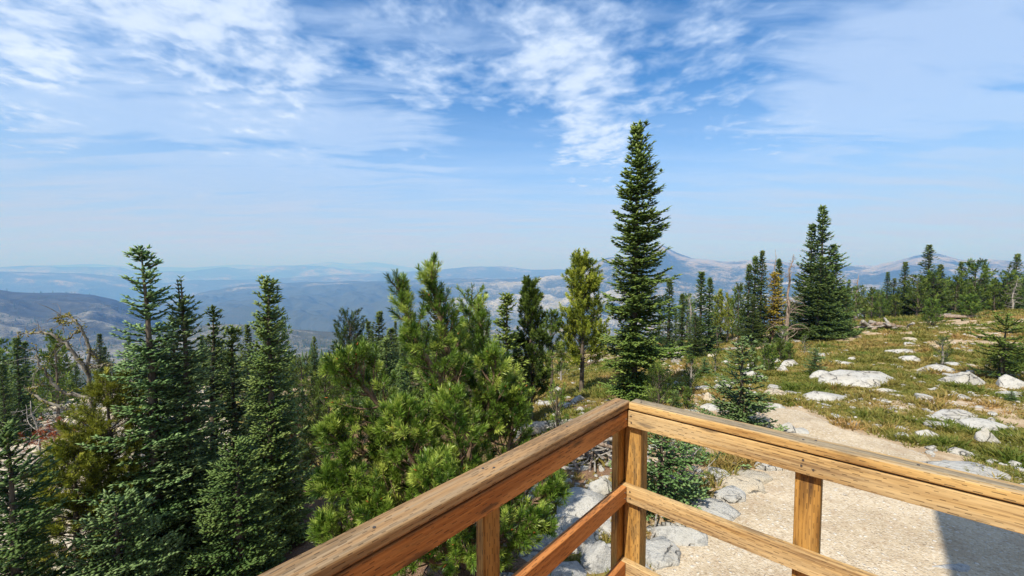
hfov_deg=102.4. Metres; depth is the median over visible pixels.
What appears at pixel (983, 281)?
fir tree
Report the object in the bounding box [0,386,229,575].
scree
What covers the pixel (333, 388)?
pine tree
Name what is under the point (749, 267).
fir tree
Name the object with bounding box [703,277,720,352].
fir tree
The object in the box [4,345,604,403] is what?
hillside
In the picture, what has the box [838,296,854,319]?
pine tree
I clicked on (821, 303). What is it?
fir tree
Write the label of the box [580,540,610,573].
boulder
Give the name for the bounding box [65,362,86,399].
fir tree
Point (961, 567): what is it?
boulder
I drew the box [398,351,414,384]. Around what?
fir tree
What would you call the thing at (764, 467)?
border stone
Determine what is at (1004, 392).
boulder
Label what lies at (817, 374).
boulder
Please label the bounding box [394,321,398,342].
fir tree
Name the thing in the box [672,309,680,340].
fir tree
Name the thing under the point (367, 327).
fir tree
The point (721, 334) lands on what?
fir tree
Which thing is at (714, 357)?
pine tree
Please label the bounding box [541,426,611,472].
branch pile
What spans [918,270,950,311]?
pine tree
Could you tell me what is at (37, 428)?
dead tree
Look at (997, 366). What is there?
pine tree
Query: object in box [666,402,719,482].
pine tree
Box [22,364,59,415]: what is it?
pine tree
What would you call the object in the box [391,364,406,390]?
fir tree
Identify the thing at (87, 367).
dead tree
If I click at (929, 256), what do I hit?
fir tree
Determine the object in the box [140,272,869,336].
mountains
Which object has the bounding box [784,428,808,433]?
boulder
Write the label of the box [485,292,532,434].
fir tree
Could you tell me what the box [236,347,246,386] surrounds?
fir tree
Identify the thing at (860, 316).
pine tree
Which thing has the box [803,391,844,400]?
boulder
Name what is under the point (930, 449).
rubble
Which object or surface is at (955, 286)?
pine tree
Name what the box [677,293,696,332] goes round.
pine tree
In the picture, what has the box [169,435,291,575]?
fir tree
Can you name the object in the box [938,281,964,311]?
pine tree
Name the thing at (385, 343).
fir tree
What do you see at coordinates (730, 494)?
border stone
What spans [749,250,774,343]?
fir tree
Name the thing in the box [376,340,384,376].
fir tree
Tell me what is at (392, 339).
fir tree
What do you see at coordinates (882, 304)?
pine tree
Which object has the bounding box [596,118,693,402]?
spruce tree
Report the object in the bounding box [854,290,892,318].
pine tree
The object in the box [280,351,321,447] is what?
pine tree
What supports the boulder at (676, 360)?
on the ground at (310, 544)
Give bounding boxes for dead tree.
[1,401,71,507]
[10,303,139,510]
[102,358,140,491]
[671,295,692,348]
[766,256,809,340]
[769,251,775,342]
[853,274,859,319]
[1000,279,1023,308]
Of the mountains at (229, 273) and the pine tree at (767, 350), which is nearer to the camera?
the pine tree at (767, 350)
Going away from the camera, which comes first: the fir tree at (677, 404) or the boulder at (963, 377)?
the fir tree at (677, 404)
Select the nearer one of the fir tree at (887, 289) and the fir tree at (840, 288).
the fir tree at (840, 288)
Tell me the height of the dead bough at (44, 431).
0.852 m
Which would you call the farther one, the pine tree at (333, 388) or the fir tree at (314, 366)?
the fir tree at (314, 366)
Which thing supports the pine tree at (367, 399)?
on the ground at (310, 544)
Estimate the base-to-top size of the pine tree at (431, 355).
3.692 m
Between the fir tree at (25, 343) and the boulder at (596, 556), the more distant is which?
the fir tree at (25, 343)
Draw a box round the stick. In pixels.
[649,514,657,538]
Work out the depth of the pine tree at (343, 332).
20.97 m
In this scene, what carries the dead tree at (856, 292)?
on the ground at (310, 544)
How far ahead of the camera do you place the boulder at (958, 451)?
7.91 m
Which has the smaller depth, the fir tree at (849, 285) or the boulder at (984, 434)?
the boulder at (984, 434)
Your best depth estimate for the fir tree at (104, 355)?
41.83 m
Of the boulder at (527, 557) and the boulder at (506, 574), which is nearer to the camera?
the boulder at (506, 574)
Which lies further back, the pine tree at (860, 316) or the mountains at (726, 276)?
the mountains at (726, 276)
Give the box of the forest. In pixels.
[1,289,616,398]
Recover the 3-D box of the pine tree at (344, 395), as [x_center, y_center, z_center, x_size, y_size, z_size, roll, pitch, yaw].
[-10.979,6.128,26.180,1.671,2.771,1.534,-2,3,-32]
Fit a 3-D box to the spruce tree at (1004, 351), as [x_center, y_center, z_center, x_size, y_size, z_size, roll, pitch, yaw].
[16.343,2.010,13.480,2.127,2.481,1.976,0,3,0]
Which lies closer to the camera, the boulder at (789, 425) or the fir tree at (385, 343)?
the boulder at (789, 425)
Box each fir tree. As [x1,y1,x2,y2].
[0,336,46,437]
[0,363,29,443]
[0,418,97,575]
[10,341,52,410]
[13,374,34,413]
[43,349,64,405]
[54,487,198,575]
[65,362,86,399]
[71,244,224,575]
[91,333,113,387]
[94,346,114,382]
[121,336,140,393]
[137,275,235,575]
[147,315,209,486]
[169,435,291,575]
[193,304,244,499]
[195,339,208,385]
[202,348,223,399]
[204,324,259,489]
[220,366,240,398]
[226,274,316,560]
[235,324,260,420]
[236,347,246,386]
[240,388,264,445]
[306,336,320,397]
[314,367,328,421]
[354,382,361,407]
[355,310,390,412]
[358,321,373,373]
[363,337,397,409]
[374,365,389,449]
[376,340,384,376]
[382,327,412,396]
[386,369,402,442]
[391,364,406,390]
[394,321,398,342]
[396,358,410,402]
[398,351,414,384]
[399,346,410,380]
[405,312,416,380]
[406,385,412,396]
[412,304,440,399]
[412,368,420,387]
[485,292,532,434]
[607,432,710,520]
[653,305,665,343]
[655,280,679,347]
[668,391,683,407]
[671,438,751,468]
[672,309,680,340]
[673,293,692,354]
[681,271,719,353]
[683,313,707,357]
[695,334,789,430]
[698,357,711,374]
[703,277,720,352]
[714,295,728,341]
[735,264,760,345]
[739,255,765,342]
[740,294,763,347]
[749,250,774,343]
[759,271,786,341]
[767,258,789,339]
[779,204,867,340]
[779,256,859,340]
[790,223,839,329]
[801,347,827,372]
[807,272,855,338]
[813,244,860,332]
[846,279,853,317]
[875,272,894,317]
[877,278,905,317]
[892,262,918,314]
[901,244,954,314]
[936,264,948,309]
[947,261,972,310]
[978,264,988,308]
[996,253,1023,309]
[1002,390,1017,400]
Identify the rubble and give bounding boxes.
[507,319,1023,553]
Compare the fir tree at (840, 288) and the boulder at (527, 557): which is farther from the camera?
the fir tree at (840, 288)
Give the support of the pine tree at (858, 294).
on the ground at (310, 544)
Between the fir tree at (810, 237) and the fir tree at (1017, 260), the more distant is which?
the fir tree at (1017, 260)
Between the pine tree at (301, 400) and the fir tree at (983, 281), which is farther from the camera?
the fir tree at (983, 281)
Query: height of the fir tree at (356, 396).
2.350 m
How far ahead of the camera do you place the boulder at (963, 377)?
13.07 m
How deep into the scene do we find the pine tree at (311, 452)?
12.62 m
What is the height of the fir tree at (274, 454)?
6.756 m
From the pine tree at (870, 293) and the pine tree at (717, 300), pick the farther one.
the pine tree at (870, 293)
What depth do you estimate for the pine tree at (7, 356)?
27.59 m
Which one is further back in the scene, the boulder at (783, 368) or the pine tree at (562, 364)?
the pine tree at (562, 364)
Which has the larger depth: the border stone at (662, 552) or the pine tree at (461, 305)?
the pine tree at (461, 305)
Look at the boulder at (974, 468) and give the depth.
7.11 m
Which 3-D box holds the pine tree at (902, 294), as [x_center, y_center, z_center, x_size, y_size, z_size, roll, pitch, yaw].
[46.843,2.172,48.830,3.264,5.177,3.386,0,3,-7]
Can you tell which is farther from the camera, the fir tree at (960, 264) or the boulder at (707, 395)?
the fir tree at (960, 264)
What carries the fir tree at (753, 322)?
on the ground at (310, 544)
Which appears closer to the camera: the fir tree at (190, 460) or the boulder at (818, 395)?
the fir tree at (190, 460)
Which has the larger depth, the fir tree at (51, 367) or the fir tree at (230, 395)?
the fir tree at (51, 367)
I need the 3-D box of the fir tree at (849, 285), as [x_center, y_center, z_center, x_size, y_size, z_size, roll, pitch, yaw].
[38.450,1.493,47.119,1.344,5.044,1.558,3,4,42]
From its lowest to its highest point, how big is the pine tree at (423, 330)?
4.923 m
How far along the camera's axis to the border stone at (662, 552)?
5.08 m
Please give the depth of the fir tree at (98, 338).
36.04 m
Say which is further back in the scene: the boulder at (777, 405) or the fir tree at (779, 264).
the fir tree at (779, 264)
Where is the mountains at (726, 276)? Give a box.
[490,245,1023,339]
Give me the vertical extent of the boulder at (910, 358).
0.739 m
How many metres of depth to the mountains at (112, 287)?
9887.78 m
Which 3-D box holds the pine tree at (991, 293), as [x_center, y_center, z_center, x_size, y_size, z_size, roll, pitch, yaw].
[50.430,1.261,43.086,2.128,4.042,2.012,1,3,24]
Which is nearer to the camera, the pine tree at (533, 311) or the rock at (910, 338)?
the pine tree at (533, 311)
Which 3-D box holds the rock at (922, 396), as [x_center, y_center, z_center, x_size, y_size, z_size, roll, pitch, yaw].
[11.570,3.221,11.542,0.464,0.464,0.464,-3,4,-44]
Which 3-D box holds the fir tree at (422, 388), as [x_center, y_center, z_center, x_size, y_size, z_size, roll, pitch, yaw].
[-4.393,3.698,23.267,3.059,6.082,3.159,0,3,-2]
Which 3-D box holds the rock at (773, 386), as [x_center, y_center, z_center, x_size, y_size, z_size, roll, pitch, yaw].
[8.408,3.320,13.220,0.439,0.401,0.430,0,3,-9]
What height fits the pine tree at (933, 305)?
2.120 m
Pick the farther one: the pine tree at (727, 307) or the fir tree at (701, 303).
the pine tree at (727, 307)
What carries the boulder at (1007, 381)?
on the ground at (310, 544)
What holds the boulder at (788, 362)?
on the ground at (310, 544)
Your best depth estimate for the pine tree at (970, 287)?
42.02 m
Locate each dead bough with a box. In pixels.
[18,416,84,455]
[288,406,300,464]
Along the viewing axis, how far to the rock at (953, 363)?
16.39 m
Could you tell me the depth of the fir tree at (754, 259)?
28.08 m
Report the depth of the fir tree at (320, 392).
22.22 m
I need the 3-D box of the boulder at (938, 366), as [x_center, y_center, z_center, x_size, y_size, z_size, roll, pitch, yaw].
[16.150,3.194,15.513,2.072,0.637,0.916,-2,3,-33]
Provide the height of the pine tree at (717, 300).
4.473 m
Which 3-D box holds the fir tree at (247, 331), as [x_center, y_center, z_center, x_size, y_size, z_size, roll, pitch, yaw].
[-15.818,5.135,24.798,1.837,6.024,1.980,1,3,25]
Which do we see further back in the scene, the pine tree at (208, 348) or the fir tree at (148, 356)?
the pine tree at (208, 348)
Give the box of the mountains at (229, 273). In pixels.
[0,265,404,282]
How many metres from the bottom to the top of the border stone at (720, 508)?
0.531 m
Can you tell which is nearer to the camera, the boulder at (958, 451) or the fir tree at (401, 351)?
the boulder at (958, 451)
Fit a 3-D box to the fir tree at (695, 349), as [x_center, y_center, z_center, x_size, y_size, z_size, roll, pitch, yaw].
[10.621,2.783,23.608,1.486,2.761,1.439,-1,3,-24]
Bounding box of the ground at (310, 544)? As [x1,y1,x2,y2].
[0,312,1023,575]
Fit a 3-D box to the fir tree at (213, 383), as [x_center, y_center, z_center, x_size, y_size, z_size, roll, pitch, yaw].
[-7.651,3.655,10.560,1.369,6.541,1.384,0,3,0]
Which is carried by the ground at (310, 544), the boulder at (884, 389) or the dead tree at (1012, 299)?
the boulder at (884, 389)
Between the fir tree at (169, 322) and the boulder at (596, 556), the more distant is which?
the fir tree at (169, 322)
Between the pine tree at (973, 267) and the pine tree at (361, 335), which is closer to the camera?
the pine tree at (361, 335)
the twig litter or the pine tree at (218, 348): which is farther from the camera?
the pine tree at (218, 348)
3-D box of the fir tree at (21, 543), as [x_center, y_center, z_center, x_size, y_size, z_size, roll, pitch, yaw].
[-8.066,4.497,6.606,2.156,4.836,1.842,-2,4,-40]
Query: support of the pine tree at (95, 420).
on the ground at (310, 544)
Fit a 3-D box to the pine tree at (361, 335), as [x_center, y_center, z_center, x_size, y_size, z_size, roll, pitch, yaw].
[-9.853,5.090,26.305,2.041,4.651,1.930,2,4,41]
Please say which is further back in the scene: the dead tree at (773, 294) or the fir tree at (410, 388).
the dead tree at (773, 294)
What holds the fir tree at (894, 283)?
on the ground at (310, 544)
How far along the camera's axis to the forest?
1428.45 m
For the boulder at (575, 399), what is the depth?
14.63 m
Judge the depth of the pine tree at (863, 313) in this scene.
47.23 m
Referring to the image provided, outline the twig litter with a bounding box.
[662,410,1013,574]
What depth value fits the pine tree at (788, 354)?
18.38 m
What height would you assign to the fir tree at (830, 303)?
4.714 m
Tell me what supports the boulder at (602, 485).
on the ground at (310, 544)
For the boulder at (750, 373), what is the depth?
15.42 m
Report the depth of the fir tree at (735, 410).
9.04 m
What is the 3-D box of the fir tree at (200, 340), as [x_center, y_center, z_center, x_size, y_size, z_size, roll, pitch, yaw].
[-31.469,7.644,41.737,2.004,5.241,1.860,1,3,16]
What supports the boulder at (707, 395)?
on the ground at (310, 544)
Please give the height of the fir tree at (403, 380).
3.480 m
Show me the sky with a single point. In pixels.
(203, 133)
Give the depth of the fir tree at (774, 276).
27.77 m
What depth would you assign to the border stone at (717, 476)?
6.97 m
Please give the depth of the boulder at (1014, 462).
7.45 m
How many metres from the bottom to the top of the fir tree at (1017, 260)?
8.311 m
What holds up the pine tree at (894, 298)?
on the ground at (310, 544)
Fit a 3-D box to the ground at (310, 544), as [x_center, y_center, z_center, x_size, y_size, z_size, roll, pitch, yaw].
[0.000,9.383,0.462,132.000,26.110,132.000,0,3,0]
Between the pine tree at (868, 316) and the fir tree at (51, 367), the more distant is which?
the pine tree at (868, 316)
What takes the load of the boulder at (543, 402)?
on the ground at (310, 544)
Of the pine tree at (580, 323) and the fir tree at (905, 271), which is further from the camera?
the fir tree at (905, 271)
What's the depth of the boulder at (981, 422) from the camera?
9.36 m
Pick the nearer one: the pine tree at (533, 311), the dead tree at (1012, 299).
the pine tree at (533, 311)
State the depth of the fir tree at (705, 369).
17.20 m
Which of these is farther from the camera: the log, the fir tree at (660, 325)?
the fir tree at (660, 325)
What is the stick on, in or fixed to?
on the ground at (310, 544)
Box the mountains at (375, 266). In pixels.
[38,262,441,271]
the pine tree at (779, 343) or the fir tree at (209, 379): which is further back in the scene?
the fir tree at (209, 379)
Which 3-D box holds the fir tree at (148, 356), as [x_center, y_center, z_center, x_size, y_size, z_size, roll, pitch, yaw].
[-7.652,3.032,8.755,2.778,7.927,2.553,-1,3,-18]
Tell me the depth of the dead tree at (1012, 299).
42.19 m
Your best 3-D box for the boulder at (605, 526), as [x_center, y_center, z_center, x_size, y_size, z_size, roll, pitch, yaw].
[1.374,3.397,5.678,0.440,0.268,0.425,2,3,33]
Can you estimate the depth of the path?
5.42 m
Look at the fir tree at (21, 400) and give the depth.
23.25 m
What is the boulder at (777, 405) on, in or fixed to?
on the ground at (310, 544)
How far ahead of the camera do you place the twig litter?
5.71 m
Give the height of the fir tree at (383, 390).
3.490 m
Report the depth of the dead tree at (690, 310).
27.08 m
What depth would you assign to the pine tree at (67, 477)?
7.88 m
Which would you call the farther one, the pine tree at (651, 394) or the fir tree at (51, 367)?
the fir tree at (51, 367)
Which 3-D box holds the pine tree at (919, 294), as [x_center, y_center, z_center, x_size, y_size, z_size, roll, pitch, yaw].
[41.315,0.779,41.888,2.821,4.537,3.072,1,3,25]
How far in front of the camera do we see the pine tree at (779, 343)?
18.86 m
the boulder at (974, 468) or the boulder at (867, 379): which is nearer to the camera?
the boulder at (974, 468)
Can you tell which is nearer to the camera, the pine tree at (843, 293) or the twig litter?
the twig litter
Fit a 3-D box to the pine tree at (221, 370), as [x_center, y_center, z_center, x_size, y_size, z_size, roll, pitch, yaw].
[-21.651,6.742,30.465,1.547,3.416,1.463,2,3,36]
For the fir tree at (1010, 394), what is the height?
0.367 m
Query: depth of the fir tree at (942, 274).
46.90 m
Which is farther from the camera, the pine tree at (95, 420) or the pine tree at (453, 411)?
the pine tree at (95, 420)
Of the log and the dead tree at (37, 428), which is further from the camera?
the log
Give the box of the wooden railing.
[258,398,1023,575]
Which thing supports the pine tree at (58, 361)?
on the ground at (310, 544)
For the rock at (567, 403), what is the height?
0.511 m
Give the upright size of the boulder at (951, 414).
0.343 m
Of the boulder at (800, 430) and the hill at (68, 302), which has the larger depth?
the hill at (68, 302)
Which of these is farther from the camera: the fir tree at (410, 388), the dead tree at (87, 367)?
the fir tree at (410, 388)
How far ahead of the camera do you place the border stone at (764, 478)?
6.96 m
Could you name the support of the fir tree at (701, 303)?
on the ground at (310, 544)
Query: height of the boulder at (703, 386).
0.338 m
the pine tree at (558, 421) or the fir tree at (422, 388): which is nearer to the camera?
the pine tree at (558, 421)
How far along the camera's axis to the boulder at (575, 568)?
4.83 m
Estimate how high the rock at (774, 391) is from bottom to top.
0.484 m
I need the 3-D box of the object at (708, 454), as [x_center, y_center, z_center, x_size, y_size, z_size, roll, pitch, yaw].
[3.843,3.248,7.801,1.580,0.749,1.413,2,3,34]
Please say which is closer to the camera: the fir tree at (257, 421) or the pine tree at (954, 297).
the fir tree at (257, 421)
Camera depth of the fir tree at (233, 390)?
11.07 m
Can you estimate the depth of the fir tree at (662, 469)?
6.19 m
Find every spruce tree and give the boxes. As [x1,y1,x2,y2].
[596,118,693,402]
[964,311,1023,378]
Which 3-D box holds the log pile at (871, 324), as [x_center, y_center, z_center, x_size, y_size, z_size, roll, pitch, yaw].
[25.937,2.605,27.752,3.612,1.032,2.607,0,3,0]
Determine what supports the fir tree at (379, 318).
on the ground at (310, 544)
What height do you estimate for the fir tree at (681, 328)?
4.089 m
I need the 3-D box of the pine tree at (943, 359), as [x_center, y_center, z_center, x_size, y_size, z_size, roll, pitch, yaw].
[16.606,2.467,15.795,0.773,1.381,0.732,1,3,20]
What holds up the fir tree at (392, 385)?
on the ground at (310, 544)
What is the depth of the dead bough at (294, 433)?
10.82 m
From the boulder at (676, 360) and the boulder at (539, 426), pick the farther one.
the boulder at (676, 360)
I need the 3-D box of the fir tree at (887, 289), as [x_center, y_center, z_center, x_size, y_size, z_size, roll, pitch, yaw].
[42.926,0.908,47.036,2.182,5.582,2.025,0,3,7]
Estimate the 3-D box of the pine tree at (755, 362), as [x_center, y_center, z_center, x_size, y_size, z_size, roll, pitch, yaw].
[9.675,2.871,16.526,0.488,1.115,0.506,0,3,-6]
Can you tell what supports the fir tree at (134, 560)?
on the ground at (310, 544)
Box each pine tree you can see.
[0,337,28,399]
[1,429,129,575]
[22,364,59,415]
[28,365,168,571]
[31,329,86,436]
[196,335,223,371]
[209,339,226,375]
[214,357,228,397]
[238,311,306,397]
[279,384,317,482]
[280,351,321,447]
[290,355,365,477]
[304,251,572,575]
[315,374,338,411]
[327,306,372,415]
[329,375,347,398]
[352,332,372,401]
[363,372,380,413]
[408,320,432,390]
[412,386,424,413]
[423,349,452,411]
[454,283,494,423]
[510,275,558,420]
[534,308,567,399]
[543,379,569,474]
[553,247,613,392]
[553,341,569,379]
[640,360,679,406]
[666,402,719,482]
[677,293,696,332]
[679,386,693,408]
[682,355,700,390]
[709,349,722,370]
[710,288,727,345]
[722,292,733,341]
[723,298,743,338]
[725,282,747,342]
[747,347,759,367]
[757,337,770,366]
[759,343,781,370]
[771,325,792,352]
[774,337,784,359]
[780,342,796,360]
[799,334,811,351]
[835,287,851,317]
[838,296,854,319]
[843,288,867,318]
[850,284,873,318]
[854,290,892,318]
[860,298,870,318]
[863,287,883,317]
[863,298,889,318]
[868,289,890,317]
[886,293,903,316]
[895,274,936,315]
[897,285,919,313]
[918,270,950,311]
[920,297,948,325]
[929,335,954,364]
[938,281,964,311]
[943,275,969,312]
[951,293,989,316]
[957,258,998,309]
[959,284,983,309]
[980,281,1007,310]
[982,355,1016,372]
[986,269,1023,310]
[1005,353,1023,368]
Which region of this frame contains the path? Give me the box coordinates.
[656,408,1023,575]
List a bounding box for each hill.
[0,290,168,347]
[0,324,620,383]
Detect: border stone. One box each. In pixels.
[646,536,680,569]
[651,525,707,545]
[690,498,740,520]
[708,467,730,476]
[713,485,745,503]
[715,473,728,481]
[718,475,765,494]
[737,469,772,484]
[754,462,782,470]
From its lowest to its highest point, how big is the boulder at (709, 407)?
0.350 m
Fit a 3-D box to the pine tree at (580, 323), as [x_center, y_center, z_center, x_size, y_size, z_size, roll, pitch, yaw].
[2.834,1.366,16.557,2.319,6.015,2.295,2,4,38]
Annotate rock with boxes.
[558,402,572,407]
[764,388,786,394]
[767,384,781,388]
[902,337,915,340]
[914,393,935,400]
[944,362,958,364]
[952,393,970,399]
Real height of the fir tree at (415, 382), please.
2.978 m
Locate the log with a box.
[940,314,991,317]
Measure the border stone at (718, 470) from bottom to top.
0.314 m
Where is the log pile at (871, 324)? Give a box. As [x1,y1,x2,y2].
[858,317,934,330]
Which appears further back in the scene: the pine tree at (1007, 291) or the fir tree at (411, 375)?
the pine tree at (1007, 291)
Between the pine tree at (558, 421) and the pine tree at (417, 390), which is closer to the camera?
the pine tree at (558, 421)
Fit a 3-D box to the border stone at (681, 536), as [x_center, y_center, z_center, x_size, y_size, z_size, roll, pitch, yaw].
[2.225,3.487,5.465,0.733,0.520,0.348,1,3,14]
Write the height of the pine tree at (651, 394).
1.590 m
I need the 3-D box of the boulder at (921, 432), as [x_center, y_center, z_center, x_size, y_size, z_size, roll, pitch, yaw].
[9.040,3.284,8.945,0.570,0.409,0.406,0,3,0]
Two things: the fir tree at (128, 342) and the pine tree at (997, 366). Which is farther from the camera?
the fir tree at (128, 342)
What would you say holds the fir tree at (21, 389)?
on the ground at (310, 544)
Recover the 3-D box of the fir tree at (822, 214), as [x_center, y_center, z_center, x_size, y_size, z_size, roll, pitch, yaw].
[21.062,-0.852,28.087,5.378,9.697,5.205,-2,4,-39]
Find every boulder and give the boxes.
[500,572,513,575]
[519,544,544,561]
[521,418,573,434]
[534,513,599,553]
[537,400,554,405]
[548,561,586,575]
[556,487,610,521]
[570,395,584,402]
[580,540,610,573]
[588,477,611,495]
[598,520,610,534]
[671,352,680,362]
[695,385,708,389]
[700,403,718,410]
[703,392,712,400]
[745,371,756,375]
[760,403,785,408]
[777,366,787,370]
[780,360,797,366]
[782,422,794,429]
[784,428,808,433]
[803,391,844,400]
[809,370,828,378]
[818,370,894,387]
[863,388,898,391]
[884,349,914,352]
[898,355,920,360]
[915,429,937,436]
[917,364,955,371]
[921,461,1011,479]
[923,421,947,428]
[930,409,977,420]
[932,563,970,571]
[937,371,984,384]
[947,447,977,455]
[955,417,1007,430]
[973,428,1000,442]
[991,391,1021,396]
[995,374,1023,388]
[1008,460,1021,465]
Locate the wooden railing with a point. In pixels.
(394, 540)
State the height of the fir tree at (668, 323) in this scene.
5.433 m
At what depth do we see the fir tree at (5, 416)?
22.13 m
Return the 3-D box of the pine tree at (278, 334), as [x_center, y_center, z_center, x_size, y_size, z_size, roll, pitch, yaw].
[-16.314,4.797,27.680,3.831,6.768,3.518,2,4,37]
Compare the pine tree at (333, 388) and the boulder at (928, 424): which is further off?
the pine tree at (333, 388)
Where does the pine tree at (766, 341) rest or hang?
on the ground at (310, 544)
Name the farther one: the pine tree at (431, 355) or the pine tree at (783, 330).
the pine tree at (783, 330)
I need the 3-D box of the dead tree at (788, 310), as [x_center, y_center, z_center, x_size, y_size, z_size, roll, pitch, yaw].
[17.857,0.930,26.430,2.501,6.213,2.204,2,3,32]
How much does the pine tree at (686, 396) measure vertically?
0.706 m
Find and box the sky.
[0,0,1023,269]
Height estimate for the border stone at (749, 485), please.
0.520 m
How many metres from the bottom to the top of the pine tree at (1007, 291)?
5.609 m
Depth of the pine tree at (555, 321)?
16.04 m
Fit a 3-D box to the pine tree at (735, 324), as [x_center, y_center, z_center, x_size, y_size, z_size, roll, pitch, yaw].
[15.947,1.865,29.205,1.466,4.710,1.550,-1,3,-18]
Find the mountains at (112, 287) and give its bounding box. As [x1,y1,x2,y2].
[0,266,565,308]
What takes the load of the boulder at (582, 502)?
on the ground at (310, 544)
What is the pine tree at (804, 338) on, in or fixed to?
on the ground at (310, 544)
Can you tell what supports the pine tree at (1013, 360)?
on the ground at (310, 544)
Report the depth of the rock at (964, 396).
11.47 m
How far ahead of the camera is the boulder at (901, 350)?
20.13 m
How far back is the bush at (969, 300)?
32.72 m
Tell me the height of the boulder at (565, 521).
0.690 m
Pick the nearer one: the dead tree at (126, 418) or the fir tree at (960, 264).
the dead tree at (126, 418)
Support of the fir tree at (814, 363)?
on the ground at (310, 544)
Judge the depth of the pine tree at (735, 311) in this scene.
35.01 m
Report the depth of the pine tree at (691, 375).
13.19 m

